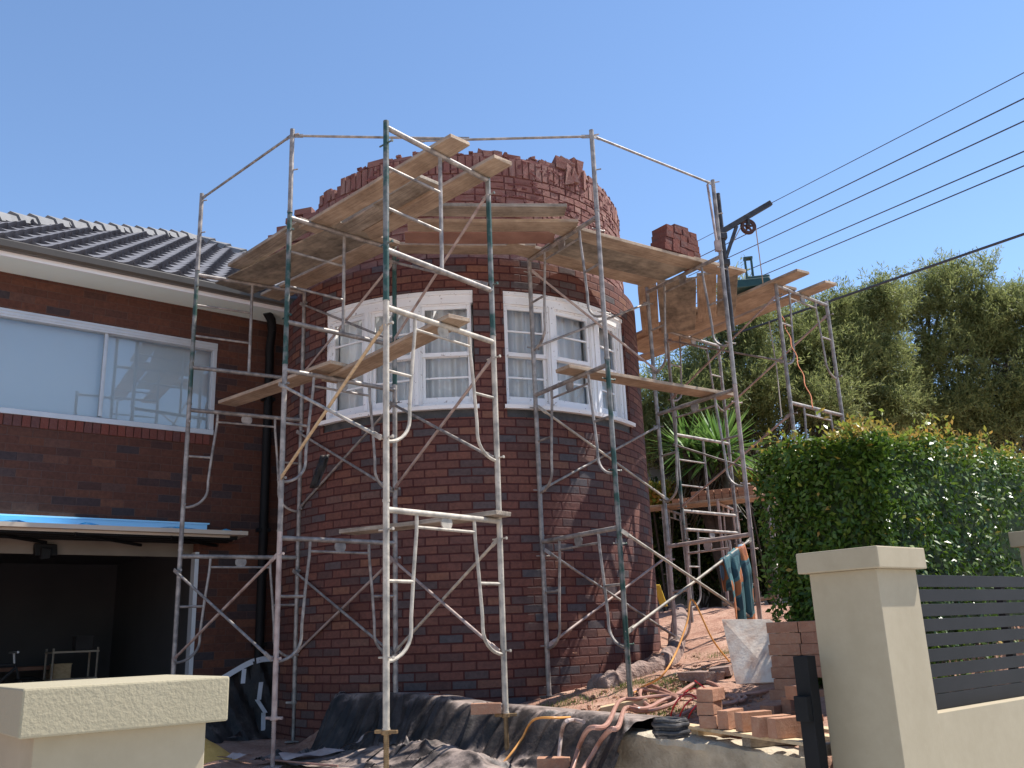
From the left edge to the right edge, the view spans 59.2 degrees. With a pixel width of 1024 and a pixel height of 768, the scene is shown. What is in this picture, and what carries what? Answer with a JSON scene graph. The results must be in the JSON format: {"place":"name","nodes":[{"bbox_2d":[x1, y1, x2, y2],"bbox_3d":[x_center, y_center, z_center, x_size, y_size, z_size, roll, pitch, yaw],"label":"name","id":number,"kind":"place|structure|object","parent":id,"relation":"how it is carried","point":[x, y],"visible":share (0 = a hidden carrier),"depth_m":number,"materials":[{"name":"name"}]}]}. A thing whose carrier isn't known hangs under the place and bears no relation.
{"place":"outdoors","nodes":[
{"label":"outdoors","id":0,"kind":"place"},
{"bbox_2d":[0,0,1023,449],"label":"sky","id":1,"kind":"structure","parent":0,"point":[120,112],"materials":[{"name":"blue"}]},
{"bbox_2d":[203,605,1023,767],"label":"ground","id":2,"kind":"structure","parent":0,"point":[698,640],"depth_m":8.54,"materials":[{"name":"red soil"}]},
{"bbox_2d":[0,675,228,767],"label":"gate pillar","id":3,"kind":"structure","parent":2,"relation":"on","point":[155,721],"depth_m":2.52,"materials":[{"name":"paint"}]},
{"bbox_2d":[263,716,282,767],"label":"screw jack","id":4,"kind":"object","parent":2,"relation":"on","point":[273,739],"visible":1,"depth_m":7.38,"materials":[{"name":"metal"}]},
{"bbox_2d":[271,531,400,716],"bbox_3d":[-1.544,2.112,8.050,1.271,1.530,0.150,12,-21,-41],"label":"steel scaffold","id":5,"kind":"object","parent":4,"relation":"on","point":[340,546],"visible":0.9,"depth_m":8.02,"materials":[{"name":"metal"}]},
{"bbox_2d":[277,364,400,537],"bbox_3d":[-1.602,0.645,8.458,1.271,1.530,0.150,12,-21,-41],"label":"steel scaffold","id":6,"kind":"object","parent":5,"relation":"on","point":[286,370],"visible":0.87,"depth_m":8.42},
{"bbox_2d":[218,360,347,406],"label":"scaffold plank","id":7,"kind":"object","parent":6,"relation":"on","point":[273,387],"visible":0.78,"depth_m":8.99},
{"bbox_2d":[282,212,399,384],"bbox_3d":[-1.659,-0.822,8.866,1.271,1.530,0.150,12,-21,-41],"label":"steel scaffold","id":8,"kind":"object","parent":6,"relation":"on","point":[288,286],"visible":0.88,"depth_m":8.78,"materials":[{"name":"metal"}]},
{"bbox_2d":[329,204,390,237],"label":"scaffold plank","id":9,"kind":"object","parent":8,"relation":"on","point":[365,218],"visible":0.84,"depth_m":8.81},
{"bbox_2d":[341,175,437,221],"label":"scaffold plank","id":10,"kind":"object","parent":9,"relation":"on","point":[408,192],"visible":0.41,"depth_m":8.39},
{"bbox_2d":[299,134,469,233],"bbox_3d":[-1.236,-1.786,8.258,2.280,0.044,0.225,-17,-21,42],"label":"scaffold plank","id":11,"kind":"object","parent":8,"relation":"on","point":[419,164],"visible":0.86,"depth_m":8.14,"materials":[{"name":"wood"}]},
{"bbox_2d":[285,701,298,742],"bbox_3d":[-2.250,3.399,9.290,0.171,0.542,0.140,-2,-16,0],"label":"screw jack","id":12,"kind":"object","parent":2,"relation":"on","point":[293,703],"visible":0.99,"depth_m":9.26,"materials":[{"name":"metal"}]},
{"bbox_2d":[171,551,300,700],"bbox_3d":[-2.803,2.485,9.213,1.271,1.530,0.150,7,-18,-31],"label":"steel scaffold","id":13,"kind":"object","parent":12,"relation":"on","point":[240,561],"visible":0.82,"depth_m":9.31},
{"bbox_2d":[173,554,278,661],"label":"cross brace","id":14,"kind":"object","parent":13,"relation":"attached to","point":[269,657],"visible":1,"depth_m":8.20,"materials":[{"name":"metal"}]},
{"bbox_2d":[178,404,303,552],"bbox_3d":[-2.860,1.018,9.621,1.271,1.530,0.150,7,-18,-31],"label":"steel scaffold","id":15,"kind":"object","parent":13,"relation":"on","point":[246,419],"visible":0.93,"depth_m":9.64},
{"bbox_2d":[187,270,306,414],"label":"steel scaffold","id":16,"kind":"object","parent":15,"relation":"on","point":[192,367],"visible":0.81,"depth_m":9.97,"materials":[{"name":"metal"}]},
{"bbox_2d":[215,222,370,293],"bbox_3d":[-2.373,-1.325,9.724,2.219,0.024,0.500,-15,-20,38],"label":"scaffold plank","id":17,"kind":"object","parent":16,"relation":"on","point":[323,245],"visible":0.78,"depth_m":9.68,"materials":[{"name":"brown wood"}]},
{"bbox_2d":[228,217,307,269],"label":"scaffold plank","id":18,"kind":"object","parent":17,"relation":"on","point":[273,243],"visible":0.72,"depth_m":9.44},
{"bbox_2d":[261,236,399,300],"bbox_3d":[-2.071,-1.264,10.021,2.206,0.041,0.270,-16,-20,40],"label":"scaffold plank","id":19,"kind":"object","parent":16,"relation":"on","point":[315,275],"visible":0.88,"depth_m":9.95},
{"bbox_2d":[299,263,392,368],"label":"cross brace","id":20,"kind":"object","parent":16,"relation":"attached to","point":[346,319],"visible":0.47,"depth_m":9.78,"materials":[{"name":"metal"}]},
{"bbox_2d":[296,405,392,509],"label":"cross brace","id":21,"kind":"object","parent":15,"relation":"attached to","point":[298,432],"visible":0.78,"depth_m":9.43,"materials":[{"name":"metal"}]},
{"bbox_2d":[292,558,395,655],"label":"cross brace","id":22,"kind":"object","parent":13,"relation":"attached to","point":[295,572],"visible":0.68,"depth_m":8.99,"materials":[{"name":"metal"}]},
{"bbox_2d":[0,148,660,742],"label":"brick house","id":23,"kind":"structure","parent":2,"relation":"on","point":[94,342],"depth_m":9.84,"materials":[{"name":"brick"}]},
{"bbox_2d":[43,647,98,680],"bbox_3d":[-5.931,4.061,12.059,0.580,1.010,0.440,10,-20,-37],"label":"storage rack","id":24,"kind":"object","parent":23,"relation":"on","point":[52,664],"visible":0.34,"depth_m":12.07,"materials":[{"name":"grey metal"}]},
{"bbox_2d":[0,307,217,434],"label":"sliding window","id":25,"kind":"structure","parent":23,"relation":"in","point":[54,367],"depth_m":10.08,"materials":[{"name":"glass"}]},
{"bbox_2d":[0,521,247,546],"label":"garage door","id":26,"kind":"structure","parent":23,"relation":"in","point":[24,531],"depth_m":9.34,"materials":[{"name":"black paint"}]},
{"bbox_2d":[205,656,272,743],"bbox_3d":[-2.911,3.436,9.866,0.974,0.850,0.487,9,-19,-34],"label":"tarpaulin","id":27,"kind":"object","parent":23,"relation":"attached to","point":[250,698],"visible":0.54,"depth_m":9.89,"materials":[{"name":"black plastic"}]},
{"bbox_2d":[329,314,381,418],"bbox_3d":[-1.752,-0.152,9.938,0.650,1.250,0.211,-12,-18,31],"label":"sash window","id":28,"kind":"structure","parent":23,"relation":"in","point":[350,350],"depth_m":9.98,"materials":[{"name":"white paint"}]},
{"bbox_2d":[370,306,426,410],"bbox_3d":[-1.259,-0.231,9.726,0.667,1.250,0.212,-7,-16,15],"label":"sash window","id":29,"kind":"structure","parent":23,"relation":"in","point":[403,362],"depth_m":9.72,"materials":[{"name":"white paint"}]},
{"bbox_2d":[420,303,473,405],"bbox_3d":[-0.691,-0.275,9.645,0.704,1.250,0.222,-2,-16,0],"label":"sash window","id":30,"kind":"structure","parent":23,"relation":"in","point":[446,376],"depth_m":9.65,"materials":[{"name":"white paint"}]},
{"bbox_2d":[503,304,550,405],"bbox_3d":[0.124,-0.270,9.780,0.662,1.250,0.210,4,-17,-20],"label":"sash window","id":31,"kind":"structure","parent":23,"relation":"in","point":[519,385],"depth_m":9.80,"materials":[{"name":"white paint"}]},
{"bbox_2d":[539,309,594,411],"bbox_3d":[0.630,-0.215,10.049,0.686,1.250,0.213,9,-19,-36],"label":"sash window","id":32,"kind":"structure","parent":23,"relation":"in","point":[568,348],"depth_m":10.12,"materials":[{"name":"white paint"}]},
{"bbox_2d":[579,321,621,417],"bbox_3d":[1.046,-0.124,10.431,0.211,1.250,0.566,-14,-20,37],"label":"sash window","id":33,"kind":"structure","parent":23,"relation":"in","point":[617,412],"depth_m":10.49,"materials":[{"name":"white paint"}]},
{"bbox_2d":[248,691,663,767],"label":"plastic sheet","id":34,"kind":"object","parent":2,"relation":"on","point":[443,731],"visible":0.83,"depth_m":7.15,"materials":[{"name":"plastic"}]},
{"bbox_2d":[582,680,720,767],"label":"hose","id":35,"kind":"object","parent":34,"relation":"on","point":[608,731],"visible":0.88,"depth_m":6.45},
{"bbox_2d":[570,687,773,767],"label":"hose","id":36,"kind":"object","parent":34,"relation":"on","point":[589,728],"visible":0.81,"depth_m":6.85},
{"bbox_2d":[536,521,633,696],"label":"steel scaffold","id":37,"kind":"object","parent":2,"relation":"on","point":[578,541],"visible":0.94,"depth_m":8.35,"materials":[{"name":"metal"}]},
{"bbox_2d":[530,358,621,535],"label":"steel scaffold","id":38,"kind":"object","parent":37,"relation":"on","point":[568,383],"visible":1,"depth_m":8.75,"materials":[{"name":"metal"}]},
{"bbox_2d":[524,210,610,389],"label":"steel scaffold","id":39,"kind":"object","parent":38,"relation":"on","point":[560,242],"visible":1,"depth_m":9.21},
{"bbox_2d":[398,242,535,254],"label":"scaffold plank","id":40,"kind":"object","parent":39,"relation":"on","point":[476,249],"visible":0.8,"depth_m":9.56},
{"bbox_2d":[404,231,554,243],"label":"scaffold plank","id":41,"kind":"object","parent":39,"relation":"on","point":[535,237],"visible":0.91,"depth_m":9.30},
{"bbox_2d":[407,219,578,231],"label":"scaffold plank","id":42,"kind":"object","parent":39,"relation":"on","point":[499,225],"visible":0.84,"depth_m":9.04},
{"bbox_2d":[421,203,566,216],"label":"scaffold plank","id":43,"kind":"object","parent":42,"relation":"on","point":[507,210],"visible":0.75,"depth_m":8.85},
{"bbox_2d":[506,244,660,286],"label":"scaffold plank","id":44,"kind":"object","parent":39,"relation":"on","point":[562,260],"visible":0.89,"depth_m":10.12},
{"bbox_2d":[531,269,657,371],"bbox_3d":[0.953,-0.688,10.212,1.853,0.911,0.063,9,-19,-36],"label":"cross brace","id":45,"kind":"object","parent":39,"relation":"attached to","point":[593,320],"visible":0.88,"depth_m":10.15,"materials":[{"name":"metal"}]},
{"bbox_2d":[541,236,686,280],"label":"scaffold plank","id":46,"kind":"object","parent":39,"relation":"on","point":[627,263],"visible":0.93,"depth_m":10.03,"materials":[{"name":"brown wood"}]},
{"bbox_2d":[549,226,703,268],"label":"scaffold plank","id":47,"kind":"object","parent":39,"relation":"on","point":[588,236],"visible":0.93,"depth_m":9.72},
{"bbox_2d":[537,405,668,500],"bbox_3d":[1.010,0.780,9.804,1.853,0.911,0.063,9,-19,-36],"label":"cross brace","id":48,"kind":"object","parent":38,"relation":"attached to","point":[540,408],"visible":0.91,"depth_m":9.74,"materials":[{"name":"metal"}]},
{"bbox_2d":[544,548,680,646],"bbox_3d":[1.067,2.223,9.402,1.854,0.961,0.063,9,-19,-36],"label":"cross brace","id":49,"kind":"object","parent":37,"relation":"attached to","point":[551,554],"visible":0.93,"depth_m":9.30,"materials":[{"name":"metal"}]},
{"bbox_2d":[621,529,751,632],"bbox_3d":[1.724,1.852,8.441,1.870,0.911,0.063,9,-19,-36],"label":"cross brace","id":50,"kind":"object","parent":37,"relation":"attached to","point":[630,536],"visible":0.79,"depth_m":8.30,"materials":[{"name":"metal"}]},
{"bbox_2d":[719,544,755,618],"bbox_3d":[2.205,1.956,8.795,0.370,0.799,0.131,9,-19,-36],"label":"towel","id":51,"kind":"object","parent":50,"relation":"hanging from","point":[736,572],"visible":0.98,"depth_m":8.78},
{"bbox_2d":[504,599,729,760],"bbox_3d":[0.879,2.407,7.429,0.683,1.238,2.826,-14,-19,36],"label":"extension cord","id":52,"kind":"object","parent":2,"relation":"on","point":[566,717],"visible":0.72,"depth_m":7.86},
{"bbox_2d":[587,604,687,688],"bbox_3d":[2.452,3.802,13.411,0.858,1.059,10.520,-6,-16,14],"label":"rock edging","id":53,"kind":"object","parent":2,"relation":"on","point":[608,679],"visible":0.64,"depth_m":8.82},
{"bbox_2d":[626,684,680,712],"bbox_3d":[1.153,2.638,7.573,0.452,0.168,1.028,-2,-16,0],"label":"hose","id":54,"kind":"object","parent":2,"relation":"on","point":[660,690],"visible":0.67,"depth_m":7.40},
{"bbox_2d":[648,477,688,609],"bbox_3d":[2.592,2.742,15.414,1.126,2.290,0.931,-2,-16,0],"label":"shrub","id":55,"kind":"object","parent":2,"relation":"on","point":[654,497],"visible":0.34,"depth_m":15.39,"materials":[{"name":"green plant"}]},
{"bbox_2d":[567,636,795,735],"bbox_3d":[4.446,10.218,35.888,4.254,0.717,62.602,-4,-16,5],"label":"rubble","id":56,"kind":"object","parent":2,"relation":"on","point":[671,690],"visible":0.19,"depth_m":7.83,"materials":[{"name":"brick"}]},
{"bbox_2d":[650,476,714,610],"bbox_3d":[2.755,2.868,16.203,2.421,2.478,2.003,-2,-16,0],"label":"shrub","id":57,"kind":"object","parent":2,"relation":"on","point":[680,564],"visible":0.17,"depth_m":15.72,"materials":[{"name":"green plant"}]},
{"bbox_2d":[677,670,724,683],"bbox_3d":[1.664,2.580,7.938,0.232,0.097,0.404,5,-17,-25],"label":"concrete block","id":58,"kind":"object","parent":2,"relation":"on","point":[701,677],"depth_m":7.80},
{"bbox_2d":[651,479,762,607],"bbox_3d":[3.379,2.902,16.505,2.378,2.523,2.186,-15,-20,38],"label":"shrub","id":59,"kind":"object","parent":2,"relation":"on","point":[696,590],"visible":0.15,"depth_m":15.96,"materials":[{"name":"green plant"}]},
{"bbox_2d":[614,727,805,767],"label":"stone kerb","id":60,"kind":"structure","parent":2,"relation":"on","point":[641,748],"depth_m":5.74,"materials":[{"name":"concrete"}]},
{"bbox_2d":[651,716,690,739],"bbox_3d":[0.907,1.963,5.144,0.219,0.109,0.219,-2,-16,0],"label":"wire coil","id":61,"kind":"object","parent":60,"relation":"on","point":[670,727],"visible":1,"depth_m":5.07,"materials":[{"name":"metal"}]},
{"bbox_2d":[742,737,801,747],"bbox_3d":[1.661,2.180,5.540,0.523,0.064,0.095,3,-17,-20],"label":"pallet bearer","id":62,"kind":"object","parent":60,"relation":"on","point":[749,742],"visible":0.29,"depth_m":5.44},
{"bbox_2d":[688,723,802,745],"bbox_3d":[1.401,2.145,5.527,0.102,0.024,1.376,4,-17,-20],"label":"pallet board","id":63,"kind":"object","parent":62,"relation":"on","point":[792,741],"visible":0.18,"depth_m":5.43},
{"bbox_2d":[734,710,771,731],"bbox_3d":[1.491,2.077,5.553,0.230,0.112,0.077,4,-17,-22],"label":"brick","id":64,"kind":"object","parent":63,"relation":"on","point":[742,721],"visible":0.72,"depth_m":5.51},
{"bbox_2d":[767,715,801,738],"bbox_3d":[1.580,1.963,5.155,0.231,0.111,0.078,4,-17,-22],"label":"brick","id":65,"kind":"object","parent":63,"relation":"on","point":[782,727],"visible":0.66,"depth_m":5.11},
{"bbox_2d":[680,525,743,622],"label":"steel scaffold","id":66,"kind":"object","parent":2,"relation":"on","point":[711,533],"visible":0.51,"depth_m":12.23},
{"bbox_2d":[672,431,740,544],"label":"steel scaffold","id":67,"kind":"object","parent":66,"relation":"on","point":[734,515],"visible":0.87,"depth_m":12.70,"materials":[{"name":"metal"}]},
{"bbox_2d":[663,332,729,440],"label":"steel scaffold","id":68,"kind":"object","parent":67,"relation":"on","point":[693,340],"visible":0.77,"depth_m":13.30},
{"bbox_2d":[637,285,796,352],"bbox_3d":[2.723,-0.874,12.720,0.360,0.047,2.987,8,-18,-32],"label":"scaffold plank","id":69,"kind":"object","parent":68,"relation":"on","point":[753,302],"visible":0.61,"depth_m":12.45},
{"bbox_2d":[637,269,809,344],"bbox_3d":[2.724,-0.991,12.312,0.240,0.042,3.165,8,-18,-32],"label":"scaffold plank","id":70,"kind":"object","parent":69,"relation":"on","point":[789,277],"visible":0.59,"depth_m":11.47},
{"bbox_2d":[737,256,770,294],"bbox_3d":[3.103,-1.437,11.770,0.538,0.464,0.315,-5,-16,11],"label":"winch","id":71,"kind":"object","parent":70,"relation":"on","point":[748,283],"visible":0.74,"depth_m":11.62,"materials":[{"name":"green metal"}]},
{"bbox_2d":[645,396,779,606],"bbox_3d":[3.357,2.001,15.052,2.482,3.711,1.904,-8,-17,21],"label":"yucca","id":72,"kind":"object","parent":2,"relation":"on","point":[693,473],"visible":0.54,"depth_m":15.11,"materials":[{"name":"green plant"}]},
{"bbox_2d":[666,529,763,640],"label":"steel scaffold","id":73,"kind":"object","parent":2,"relation":"on","point":[708,547],"visible":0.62,"depth_m":9.63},
{"bbox_2d":[653,384,752,541],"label":"steel scaffold","id":74,"kind":"object","parent":73,"relation":"on","point":[694,404],"visible":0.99,"depth_m":9.83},
{"bbox_2d":[556,364,733,399],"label":"scaffold plank","id":75,"kind":"object","parent":74,"relation":"on","point":[641,382],"visible":0.82,"depth_m":9.27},
{"bbox_2d":[643,251,736,409],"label":"steel scaffold","id":76,"kind":"object","parent":74,"relation":"on","point":[682,277],"visible":1,"depth_m":10.21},
{"bbox_2d":[638,283,658,335],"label":"scaffold plank","id":77,"kind":"object","parent":76,"relation":"on","point":[653,297],"visible":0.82,"depth_m":11.72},
{"bbox_2d":[657,277,695,332],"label":"scaffold plank","id":78,"kind":"object","parent":76,"relation":"on","point":[681,308],"visible":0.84,"depth_m":11.61,"materials":[{"name":"brown wood"}]},
{"bbox_2d":[696,272,716,321],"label":"scaffold plank","id":79,"kind":"object","parent":76,"relation":"on","point":[710,283],"visible":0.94,"depth_m":11.30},
{"bbox_2d":[717,274,737,315],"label":"scaffold plank","id":80,"kind":"object","parent":76,"relation":"on","point":[733,287],"visible":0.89,"depth_m":11.25,"materials":[{"name":"brown wood"}]},
{"bbox_2d":[716,193,772,331],"bbox_3d":[2.672,-1.375,10.083,0.684,1.661,0.088,-1,-16,-6],"label":"pulley hoist","id":81,"kind":"object","parent":76,"relation":"attached to","point":[743,220],"visible":0.89,"depth_m":10.15,"materials":[{"name":"metal"}]},
{"bbox_2d":[647,450,801,610],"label":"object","id":82,"kind":"structure","parent":2,"relation":"on","point":[678,600],"depth_m":16.92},
{"bbox_2d":[674,482,784,596],"bbox_3d":[3.965,2.805,16.193,2.588,2.500,2.091,-2,-16,0],"label":"shrub","id":83,"kind":"object","parent":2,"relation":"on","point":[713,585],"visible":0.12,"depth_m":15.73,"materials":[{"name":"green plant"}]},
{"bbox_2d":[722,619,777,683],"bbox_3d":[2.027,2.279,7.699,0.661,0.538,0.372,-16,-20,40],"label":"bag","id":84,"kind":"object","parent":2,"relation":"on","point":[748,643],"visible":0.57,"depth_m":7.69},
{"bbox_2d":[639,254,885,607],"bbox_3d":[4.370,1.021,17.657,5.520,7.016,3.609,-2,-16,0],"label":"tree","id":85,"kind":"object","parent":2,"relation":"on","point":[760,396],"visible":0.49,"depth_m":17.23,"materials":[{"name":"green plant"}]},
{"bbox_2d":[793,656,828,767],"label":"gate post","id":86,"kind":"object","parent":2,"relation":"on","point":[808,709],"visible":1,"depth_m":4.84,"materials":[{"name":"metal"}]},
{"bbox_2d":[786,398,844,443],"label":"steel scaffold","id":87,"kind":"object","parent":2,"relation":"on","point":[791,403],"visible":0.3,"depth_m":11.11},
{"bbox_2d":[772,283,843,411],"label":"steel scaffold","id":88,"kind":"object","parent":87,"relation":"on","point":[803,297],"visible":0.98,"depth_m":11.68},
{"bbox_2d":[666,296,783,398],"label":"cross brace","id":89,"kind":"object","parent":88,"relation":"attached to","point":[734,352],"visible":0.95,"depth_m":11.84,"materials":[{"name":"metal"}]},
{"bbox_2d":[638,280,836,361],"bbox_3d":[3.035,-0.837,12.909,0.240,0.042,3.692,8,-19,-33],"label":"scaffold plank","id":90,"kind":"object","parent":88,"relation":"on","point":[816,288],"visible":0.64,"depth_m":12.47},
{"bbox_2d":[769,260,945,440],"bbox_3d":[7.024,1.042,18.701,3.667,7.339,3.488,-2,-16,0],"label":"tree","id":91,"kind":"object","parent":2,"relation":"on","point":[861,323],"visible":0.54,"depth_m":18.34,"materials":[{"name":"green plant"}]},
{"bbox_2d":[796,546,945,767],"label":"gate pillar","id":92,"kind":"structure","parent":2,"relation":"on","point":[880,702],"depth_m":4.84,"materials":[{"name":"paint"}]},
{"bbox_2d":[749,408,1023,693],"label":"hedge","id":93,"kind":"object","parent":2,"relation":"on","point":[957,509],"visible":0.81,"depth_m":7.22,"materials":[{"name":"green plant"}]},
{"bbox_2d":[858,245,1023,467],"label":"tree","id":94,"kind":"object","parent":2,"relation":"on","point":[980,334],"visible":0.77,"depth_m":19.47,"materials":[{"name":"green plant"}]},
{"bbox_2d":[937,696,1023,767],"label":"front wall","id":95,"kind":"structure","parent":2,"relation":"on","point":[989,734],"depth_m":5.14,"materials":[{"name":"paint"}]},
{"bbox_2d":[916,575,1023,709],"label":"slat fence","id":96,"kind":"object","parent":95,"relation":"on","point":[1011,679],"visible":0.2,"depth_m":5.50,"materials":[{"name":"metal"}]},
{"bbox_2d":[526,647,733,716],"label":"grass","id":97,"kind":"structure","parent":0,"point":[671,680],"depth_m":8.23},
{"bbox_2d":[733,233,1023,334],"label":"power line","id":98,"kind":"object","parent":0,"point":[916,271],"visible":0.89,"depth_m":14.77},
{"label":"driveway","id":99,"kind":"structure","parent":0,"visible":0},
{"bbox_2d":[374,730,397,767],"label":"screw jack","id":100,"kind":"object","parent":99,"relation":"on","point":[385,733],"visible":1,"depth_m":5.95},
{"bbox_2d":[378,501,511,729],"bbox_3d":[-0.471,1.678,6.639,0.150,1.530,1.271,-15,-20,38],"label":"steel scaffold","id":101,"kind":"object","parent":100,"relation":"on","point":[446,521],"visible":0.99,"depth_m":6.60,"materials":[{"name":"metal"}]},
{"bbox_2d":[339,510,510,534],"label":"scaffold plank","id":102,"kind":"object","parent":101,"relation":"on","point":[433,522],"visible":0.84,"depth_m":7.56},
{"bbox_2d":[379,299,504,510],"bbox_3d":[-0.528,0.211,7.048,0.150,1.530,1.271,-15,-20,38],"label":"steel scaffold","id":103,"kind":"object","parent":101,"relation":"on","point":[442,330],"visible":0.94,"depth_m":7.06,"materials":[{"name":"metal"}]},
{"bbox_2d":[278,324,385,479],"bbox_3d":[-1.517,0.194,7.343,0.063,0.911,1.946,9,-19,-36],"label":"cross brace","id":104,"kind":"object","parent":103,"relation":"attached to","point":[344,383],"visible":1,"depth_m":7.23,"materials":[{"name":"metal"}]},
{"bbox_2d":[322,313,469,383],"bbox_3d":[-1.097,-0.276,8.019,0.225,0.043,2.171,10,-20,-38],"label":"scaffold plank","id":105,"kind":"object","parent":103,"relation":"on","point":[400,347],"visible":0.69,"depth_m":7.86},
{"bbox_2d":[379,120,498,335],"bbox_3d":[-0.585,-1.256,7.456,0.150,1.530,1.271,-15,-20,38],"label":"steel scaffold","id":106,"kind":"object","parent":103,"relation":"on","point":[387,250],"visible":1,"depth_m":7.39,"materials":[{"name":"metal"}]},
{"bbox_2d":[363,155,511,239],"bbox_3d":[-0.788,-1.730,8.528,0.225,0.041,2.035,13,-22,-43],"label":"scaffold plank","id":107,"kind":"object","parent":106,"relation":"on","point":[460,183],"visible":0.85,"depth_m":8.38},
{"bbox_2d":[389,194,487,340],"bbox_3d":[-0.731,-1.069,8.605,0.063,0.911,1.792,9,-19,-35],"label":"cross brace","id":108,"kind":"object","parent":106,"relation":"attached to","point":[445,260],"visible":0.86,"depth_m":8.63,"materials":[{"name":"metal"}]},
{"bbox_2d":[389,357,493,489],"bbox_3d":[-0.673,0.398,8.197,0.063,0.911,1.792,9,-19,-35],"label":"cross brace","id":109,"kind":"object","parent":103,"relation":"attached to","point":[486,365],"visible":0.9,"depth_m":8.13,"materials":[{"name":"metal"}]},
{"bbox_2d":[389,538,499,653],"bbox_3d":[-0.616,1.865,7.789,0.063,0.911,1.792,9,-19,-35],"label":"cross brace","id":110,"kind":"object","parent":101,"relation":"attached to","point":[455,585],"visible":0.97,"depth_m":7.69,"materials":[{"name":"metal"}]},
{"bbox_3d":[2.412,3.329,13.694,0.171,0.246,0.140,-2,-16,0],"label":"screw jack","id":111,"kind":"object","parent":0,"visible":0},
{"bbox_2d":[659,504,694,604],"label":"steel scaffold","id":112,"kind":"object","parent":111,"relation":"on","point":[669,511],"visible":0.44,"depth_m":14.32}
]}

